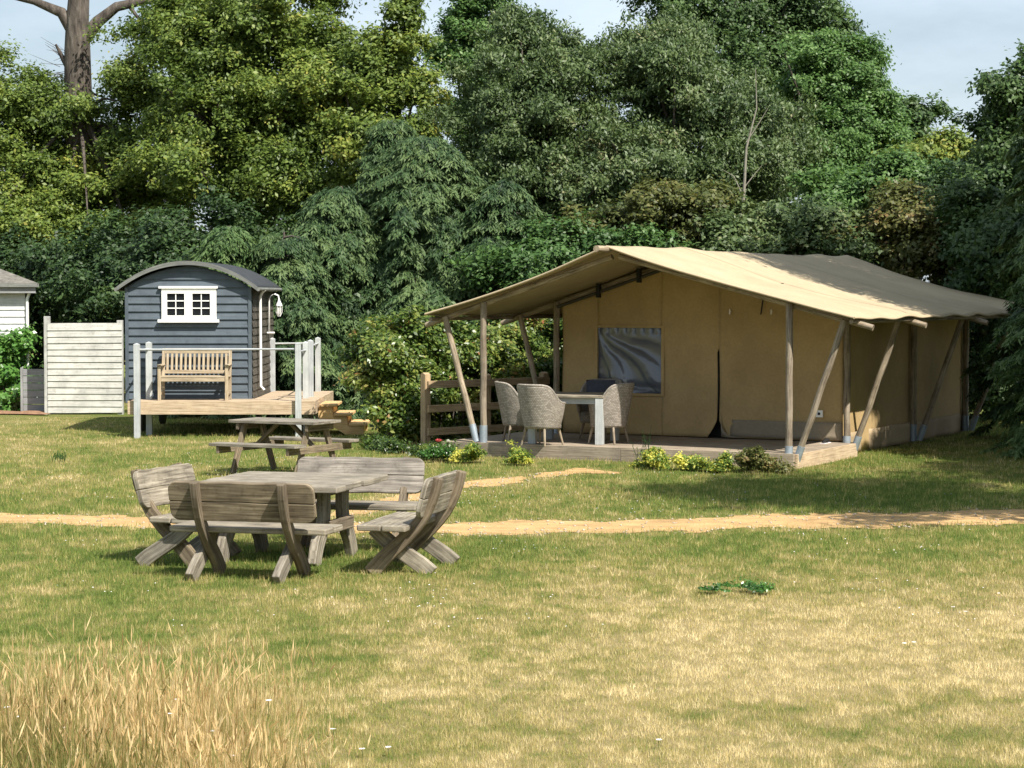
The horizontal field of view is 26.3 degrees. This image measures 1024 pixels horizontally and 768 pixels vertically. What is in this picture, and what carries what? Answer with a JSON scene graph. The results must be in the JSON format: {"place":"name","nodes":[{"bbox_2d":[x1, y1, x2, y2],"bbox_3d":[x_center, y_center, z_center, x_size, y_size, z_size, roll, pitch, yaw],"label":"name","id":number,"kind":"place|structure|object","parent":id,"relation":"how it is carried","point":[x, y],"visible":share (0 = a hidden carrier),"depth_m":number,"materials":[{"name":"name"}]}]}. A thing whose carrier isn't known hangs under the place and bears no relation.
{"place":"outdoors","nodes":[
{"label":"outdoors","id":0,"kind":"place"},
{"bbox_2d":[1,388,20,410],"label":"red tinged shrub","id":1,"kind":"object","parent":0,"point":[15,404],"visible":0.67,"depth_m":46.76,"materials":[{"name":"green plant"}]},
{"bbox_2d":[0,614,375,767],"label":"tall grass","id":2,"kind":"structure","parent":0,"point":[183,746],"depth_m":11.45,"materials":[{"name":"beige plant"}]},
{"bbox_2d":[0,354,1023,767],"bbox_3d":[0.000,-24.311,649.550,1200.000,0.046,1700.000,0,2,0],"label":"lawn","id":3,"kind":"structure","parent":0,"point":[818,648],"depth_m":16.78,"materials":[{"name":"green plant"}]},
{"bbox_2d":[0,269,38,404],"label":"white cabin","id":4,"kind":"object","parent":3,"relation":"on","point":[14,288],"visible":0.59,"depth_m":47.39,"materials":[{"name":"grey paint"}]},
{"bbox_2d":[0,322,41,410],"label":"laurel bush","id":5,"kind":"object","parent":3,"relation":"on","point":[15,343],"visible":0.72,"depth_m":46.90,"materials":[{"name":"green plant"}]},
{"bbox_2d":[0,410,49,413],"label":"bark chip bed","id":6,"kind":"object","parent":3,"relation":"on","point":[20,412],"visible":0.98,"depth_m":45.50,"materials":[{"name":"brown wood"}]},
{"bbox_2d":[20,367,43,410],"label":"utility box","id":7,"kind":"object","parent":3,"relation":"on","point":[31,386],"visible":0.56,"depth_m":46.22,"materials":[{"name":"grey paint"}]},
{"bbox_2d":[51,451,66,461],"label":"weed clump","id":8,"kind":"object","parent":3,"relation":"on","point":[59,456],"visible":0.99,"depth_m":32.54,"materials":[{"name":"green plant"}]},
{"bbox_2d":[0,206,156,368],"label":"evergreen thicket","id":9,"kind":"object","parent":3,"relation":"on","point":[31,263],"visible":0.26,"depth_m":52.27,"materials":[{"name":"green plant"}]},
{"bbox_2d":[44,316,123,414],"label":"panel fence","id":10,"kind":"object","parent":3,"relation":"on","point":[83,367],"visible":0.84,"depth_m":45.55,"materials":[{"name":"white paint"}]},
{"bbox_2d":[0,0,257,310],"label":"oak tree","id":11,"kind":"object","parent":3,"relation":"on","point":[62,164],"visible":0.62,"depth_m":56.63,"materials":[{"name":"green plant"}]},
{"bbox_2d":[22,182,298,367],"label":"evergreen thicket","id":12,"kind":"object","parent":3,"relation":"on","point":[165,239],"visible":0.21,"depth_m":50.72,"materials":[{"name":"green plant"}]},
{"bbox_2d":[131,463,240,565],"bbox_3d":[-3.048,1.240,20.605,0.739,0.929,1.188,1,3,20],"label":"rustic bench","id":13,"kind":"object","parent":3,"relation":"on","point":[151,487],"visible":0.54,"depth_m":20.23,"materials":[{"name":"grey wood"}]},
{"bbox_2d":[114,261,281,431],"bbox_3d":[-5.688,-0.722,40.744,2.734,3.080,3.807,0,2,0],"label":"shepherd hut","id":14,"kind":"object","parent":3,"relation":"on","point":[184,304],"visible":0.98,"depth_m":38.99,"materials":[{"name":"blue wood"}]},
{"bbox_2d":[158,286,218,322],"bbox_3d":[-5.748,-1.415,38.910,1.088,0.647,0.090,0,2,0],"label":"window","id":15,"kind":"structure","parent":14,"relation":"in","point":[180,304],"depth_m":38.91,"materials":[{"name":"white paint"}]},
{"bbox_2d":[127,337,332,437],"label":"hut deck","id":16,"kind":"structure","parent":3,"relation":"on","point":[298,402],"depth_m":38.22,"materials":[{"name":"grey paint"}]},
{"bbox_2d":[157,348,231,400],"bbox_3d":[-5.589,-0.172,38.633,1.250,0.905,0.594,0,2,0],"label":"garden bench","id":17,"kind":"object","parent":16,"relation":"on","point":[226,378],"visible":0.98,"depth_m":38.81,"materials":[{"name":"brown wood"}]},
{"bbox_2d":[191,225,290,379],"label":"cypress tree","id":18,"kind":"object","parent":3,"relation":"on","point":[225,244],"visible":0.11,"depth_m":44.97,"materials":[{"name":"green plant"}]},
{"bbox_2d":[116,0,391,256],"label":"maple tree","id":19,"kind":"object","parent":3,"relation":"on","point":[251,133],"visible":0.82,"depth_m":53.73,"materials":[{"name":"green plant"}]},
{"bbox_2d":[168,480,342,583],"bbox_3d":[-2.297,1.295,19.259,1.468,0.929,0.739,1,2,14],"label":"rustic bench","id":20,"kind":"object","parent":3,"relation":"on","point":[209,510],"visible":0.98,"depth_m":19.06,"materials":[{"name":"grey wood"}]},
{"bbox_2d":[167,231,366,419],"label":"cypress tree","id":21,"kind":"object","parent":3,"relation":"on","point":[305,313],"visible":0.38,"depth_m":44.31,"materials":[{"name":"green plant"}]},
{"bbox_2d":[209,417,358,473],"bbox_3d":[-3.164,0.878,30.514,1.400,0.763,1.683,1,3,27],"label":"picnic table","id":22,"kind":"object","parent":3,"relation":"on","point":[265,441],"visible":0.94,"depth_m":30.38,"materials":[{"name":"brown wood"}]},
{"bbox_2d":[203,471,387,565],"bbox_3d":[-2.097,1.285,20.713,1.500,0.776,1.502,1,2,16],"label":"plank table","id":23,"kind":"object","parent":3,"relation":"on","point":[326,486],"visible":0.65,"depth_m":20.63,"materials":[{"name":"grey wood"}]},
{"bbox_2d":[229,185,397,419],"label":"cypress tree","id":24,"kind":"object","parent":3,"relation":"on","point":[341,248],"visible":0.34,"depth_m":45.53,"materials":[{"name":"green plant"}]},
{"bbox_2d":[318,401,370,434],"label":"wooden steps","id":25,"kind":"structure","parent":3,"relation":"on","point":[347,425],"depth_m":38.81,"materials":[{"name":"brown wood"}]},
{"bbox_2d":[204,135,514,420],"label":"cypress tree","id":26,"kind":"object","parent":3,"relation":"on","point":[422,198],"visible":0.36,"depth_m":45.47,"materials":[{"name":"green plant"}]},
{"bbox_2d":[297,456,424,549],"bbox_3d":[-1.541,1.198,21.622,1.368,0.929,0.738,0,2,9],"label":"rustic bench","id":27,"kind":"object","parent":3,"relation":"on","point":[405,477],"visible":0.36,"depth_m":21.75,"materials":[{"name":"grey wood"}]},
{"bbox_2d":[316,283,406,342],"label":"evergreen thicket","id":28,"kind":"object","parent":3,"relation":"on","point":[357,299],"visible":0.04,"depth_m":44.92,"materials":[{"name":"green plant"}]},
{"bbox_2d":[306,0,461,178],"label":"young maple tree","id":29,"kind":"object","parent":3,"relation":"on","point":[378,77],"visible":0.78,"depth_m":52.87,"materials":[{"name":"green plant"}]},
{"bbox_2d":[350,118,417,221],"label":"cypress tree","id":30,"kind":"object","parent":3,"relation":"on","point":[384,133],"visible":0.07,"depth_m":47.68,"materials":[{"name":"green plant"}]},
{"bbox_2d":[356,432,461,459],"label":"border plants","id":31,"kind":"object","parent":3,"relation":"on","point":[383,443],"visible":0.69,"depth_m":34.20,"materials":[{"name":"green plant"}]},
{"bbox_2d":[357,470,465,573],"bbox_3d":[-0.879,1.269,19.892,0.740,0.929,1.228,1,2,14],"label":"rustic bench","id":32,"kind":"object","parent":3,"relation":"on","point":[420,527],"visible":0.94,"depth_m":19.57,"materials":[{"name":"grey wood"}]},
{"bbox_2d":[416,439,454,458],"bbox_3d":[-1.103,0.967,32.544,0.646,0.320,0.341,0,2,0],"label":"rose bush","id":33,"kind":"object","parent":3,"relation":"on","point":[431,452],"visible":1,"depth_m":32.50,"materials":[{"name":"green plant"}]},
{"bbox_2d":[328,300,562,442],"bbox_3d":[-0.249,-0.340,38.675,6.980,2.536,2.238,-2,3,-43],"label":"hedge","id":34,"kind":"object","parent":3,"relation":"on","point":[392,358],"visible":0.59,"depth_m":37.16,"materials":[{"name":"green plant"}]},
{"bbox_2d":[445,441,487,461],"bbox_3d":[-0.649,0.998,32.497,0.579,0.318,0.636,2,3,35],"label":"variegated bush","id":35,"kind":"object","parent":3,"relation":"on","point":[469,452],"visible":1,"depth_m":32.36,"materials":[{"name":"green plant"}]},
{"bbox_2d":[412,0,525,169],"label":"poplar tree","id":36,"kind":"object","parent":3,"relation":"on","point":[463,14],"visible":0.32,"depth_m":61.03,"materials":[{"name":"green plant"}]},
{"bbox_2d":[420,372,549,444],"bbox_3d":[-0.423,0.398,37.031,2.794,1.249,0.165,-2,3,-42],"label":"rail fence","id":37,"kind":"object","parent":3,"relation":"on","point":[427,409],"visible":0.56,"depth_m":36.45,"materials":[{"name":"brown wood"}]},
{"bbox_2d":[432,179,547,336],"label":"cypress tree","id":38,"kind":"object","parent":3,"relation":"on","point":[498,197],"visible":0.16,"depth_m":45.13,"materials":[{"name":"green plant"}]},
{"bbox_2d":[501,439,534,463],"bbox_3d":[0.067,0.991,32.071,0.555,0.366,0.500,-2,3,-44],"label":"variegated bush","id":39,"kind":"object","parent":3,"relation":"on","point":[518,456],"visible":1,"depth_m":31.98,"materials":[{"name":"green plant"}]},
{"bbox_2d":[47,453,1014,629],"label":"daisies","id":40,"kind":"object","parent":3,"relation":"on","point":[564,547],"visible":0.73,"depth_m":21.42,"materials":[{"name":"white plant"}]},
{"bbox_2d":[418,0,660,223],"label":"cherry tree","id":41,"kind":"object","parent":3,"relation":"on","point":[527,108],"visible":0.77,"depth_m":49.59,"materials":[{"name":"green plant"}]},
{"bbox_2d":[437,208,698,335],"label":"ivy bank","id":42,"kind":"structure","parent":3,"relation":"on","point":[537,254],"depth_m":44.15,"materials":[{"name":"green plant"}]},
{"bbox_2d":[631,429,650,467],"bbox_3d":[1.876,0.893,31.454,0.340,0.621,0.184,0,2,9],"label":"spiky plant","id":43,"kind":"object","parent":3,"relation":"on","point":[645,444],"visible":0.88,"depth_m":31.45,"materials":[{"name":"green plant"}]},
{"bbox_2d":[538,168,749,249],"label":"dogwood shrub","id":44,"kind":"object","parent":3,"relation":"on","point":[672,206],"visible":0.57,"depth_m":44.95,"materials":[{"name":"green plant"}]},
{"bbox_2d":[441,432,856,468],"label":"tent deck","id":45,"kind":"structure","parent":3,"relation":"on","point":[574,446],"depth_m":33.25,"materials":[{"name":"brown wood"}]},
{"bbox_2d":[494,381,537,442],"bbox_3d":[0.067,0.427,34.137,0.686,0.946,0.754,0,2,-10],"label":"wicker chair","id":46,"kind":"object","parent":45,"relation":"on","point":[508,402],"visible":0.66,"depth_m":33.87,"materials":[{"name":"grey wicker"}]},
{"bbox_2d":[517,384,565,446],"bbox_3d":[0.424,0.462,33.282,0.754,0.946,0.686,2,3,38],"label":"wicker chair","id":47,"kind":"object","parent":45,"relation":"on","point":[542,406],"visible":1,"depth_m":33.04,"materials":[{"name":"grey wicker"}]},
{"bbox_2d":[528,392,618,444],"bbox_3d":[0.965,0.524,34.049,1.200,0.750,1.196,1,2,15],"label":"dining table","id":48,"kind":"object","parent":45,"relation":"on","point":[581,397],"visible":0.39,"depth_m":33.45,"materials":[{"name":"white wood"}]},
{"bbox_2d":[576,379,621,439],"bbox_3d":[1.399,0.397,34.849,0.754,0.946,0.686,1,3,25],"label":"wicker chair","id":49,"kind":"object","parent":45,"relation":"on","point":[583,412],"visible":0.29,"depth_m":34.74,"materials":[{"name":"grey wicker"}]},
{"bbox_2d":[586,380,614,391],"bbox_3d":[1.414,0.124,34.895,0.460,0.380,0.120,0,2,0],"label":"cushion","id":50,"kind":"object","parent":49,"relation":"on","point":[598,385],"visible":0.45,"depth_m":34.87,"materials":[{"name":"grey fabric"}]},
{"bbox_2d":[588,382,634,444],"bbox_3d":[1.537,0.446,33.666,0.686,0.946,0.754,1,3,32],"label":"wicker chair","id":51,"kind":"object","parent":45,"relation":"on","point":[617,398],"visible":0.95,"depth_m":33.41,"materials":[{"name":"grey wicker"}]},
{"bbox_2d":[820,438,830,443],"bbox_3d":[4.829,0.878,33.729,0.084,0.088,0.290,1,3,28],"label":"shoe","id":52,"kind":"object","parent":45,"relation":"on","point":[825,440],"visible":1,"depth_m":33.67,"materials":[{"name":"white"}]},
{"bbox_2d":[628,446,672,468],"bbox_3d":[2.046,1.040,31.247,0.633,0.336,0.813,-1,3,-26],"label":"variegated bush","id":53,"kind":"object","parent":3,"relation":"on","point":[654,457],"visible":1,"depth_m":31.03,"materials":[{"name":"green plant"}]},
{"bbox_2d":[667,451,709,469],"bbox_3d":[2.579,1.079,31.036,0.679,0.278,0.504,1,3,21],"label":"variegated bush","id":54,"kind":"object","parent":3,"relation":"on","point":[692,462],"visible":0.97,"depth_m":30.96,"materials":[{"name":"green plant"}]},
{"bbox_2d":[563,2,843,216],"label":"willow tree","id":55,"kind":"object","parent":3,"relation":"on","point":[684,98],"visible":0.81,"depth_m":49.54,"materials":[{"name":"green plant"}]},
{"bbox_2d":[703,450,735,471],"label":"variegated bush","id":56,"kind":"object","parent":3,"relation":"on","point":[724,461],"visible":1,"depth_m":30.64,"materials":[{"name":"green plant"}]},
{"bbox_2d":[424,245,1018,461],"bbox_3d":[4.190,-0.657,37.135,7.338,3.248,11.268,1,3,28],"label":"safari tent","id":57,"kind":"object","parent":3,"relation":"on","point":[859,353],"visible":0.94,"depth_m":35.08,"materials":[{"name":"fabric"}]},
{"bbox_2d":[594,325,663,395],"bbox_3d":[1.928,-0.385,35.626,1.239,1.144,0.128,1,3,28],"label":"window","id":58,"kind":"structure","parent":57,"relation":"in","point":[625,353],"depth_m":35.62,"materials":[{"name":"grey plastic"}]},
{"bbox_2d":[698,571,776,592],"bbox_3d":[1.883,1.656,18.384,0.656,0.147,0.509,1,3,24],"label":"weed patch","id":59,"kind":"object","parent":3,"relation":"on","point":[761,587],"visible":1,"depth_m":18.32,"materials":[{"name":"green plant"}]},
{"bbox_2d":[611,0,869,211],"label":"lime tree","id":60,"kind":"object","parent":3,"relation":"on","point":[742,24],"visible":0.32,"depth_m":62.17,"materials":[{"name":"green plant"}]},
{"bbox_2d":[722,68,766,201],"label":"birch sapling","id":61,"kind":"object","parent":3,"relation":"on","point":[745,169],"visible":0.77,"depth_m":47.32,"materials":[{"name":"grey plant"}]},
{"bbox_2d":[731,445,798,472],"bbox_3d":[3.544,1.038,30.727,0.958,0.394,0.721,0,2,0],"label":"olive bush","id":62,"kind":"object","parent":3,"relation":"on","point":[755,458],"visible":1,"depth_m":30.59,"materials":[{"name":"green plant"}]},
{"bbox_2d":[678,191,893,268],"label":"privet shrub","id":63,"kind":"object","parent":3,"relation":"on","point":[769,229],"visible":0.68,"depth_m":44.41,"materials":[{"name":"green plant"}]},
{"bbox_2d":[765,26,922,205],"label":"aspen tree","id":64,"kind":"object","parent":3,"relation":"on","point":[862,107],"visible":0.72,"depth_m":56.93,"materials":[{"name":"green plant"}]},
{"bbox_2d":[785,144,961,279],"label":"elder shrub","id":65,"kind":"object","parent":3,"relation":"on","point":[847,188],"visible":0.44,"depth_m":45.92,"materials":[{"name":"green plant"}]},
{"bbox_2d":[805,175,979,286],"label":"bramble shrub","id":66,"kind":"object","parent":3,"relation":"on","point":[906,221],"visible":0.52,"depth_m":44.10,"materials":[{"name":"green plant"}]},
{"bbox_2d":[860,122,984,282],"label":"golden shrub","id":67,"kind":"object","parent":3,"relation":"on","point":[950,141],"visible":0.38,"depth_m":47.39,"materials":[{"name":"green plant"}]},
{"bbox_2d":[889,89,963,142],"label":"hawthorn tree","id":68,"kind":"object","parent":3,"relation":"on","point":[929,114],"visible":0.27,"depth_m":59.32,"materials":[{"name":"green plant"}]},
{"bbox_2d":[913,38,1023,411],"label":"ash tree","id":69,"kind":"object","parent":3,"relation":"on","point":[975,191],"visible":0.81,"depth_m":42.41,"materials":[{"name":"green plant"}]},
{"bbox_2d":[936,275,1022,420],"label":"evergreen thicket","id":70,"kind":"object","parent":3,"relation":"on","point":[993,398],"visible":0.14,"depth_m":42.97,"materials":[{"name":"green plant"}]},
{"bbox_2d":[959,106,1023,443],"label":"thuja tree","id":71,"kind":"object","parent":3,"relation":"on","point":[1010,234],"visible":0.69,"depth_m":37.57,"materials":[{"name":"green plant"}]},
{"bbox_2d":[980,238,1023,459],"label":"thuja tree","id":72,"kind":"object","parent":3,"relation":"on","point":[1016,450],"visible":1,"depth_m":34.06,"materials":[{"name":"green plant"}]},
{"bbox_2d":[1017,47,1023,69],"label":"shade tree","id":73,"kind":"object","parent":3,"relation":"on","point":[1018,54],"visible":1,"depth_m":32.69,"materials":[{"name":"green plant"}]},
{"bbox_2d":[0,468,1023,534],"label":"path","id":74,"kind":"structure","parent":0,"point":[508,526],"depth_m":24.16,"materials":[{"name":"soil"}]},
{"bbox_2d":[1,472,1010,536],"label":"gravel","id":75,"kind":"structure","parent":74,"relation":"on","point":[45,522],"depth_m":24.16,"materials":[{"name":"beige gravel"}]},
{"bbox_2d":[0,0,1023,282],"label":"sky","id":76,"kind":"structure","parent":0,"point":[938,44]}
]}

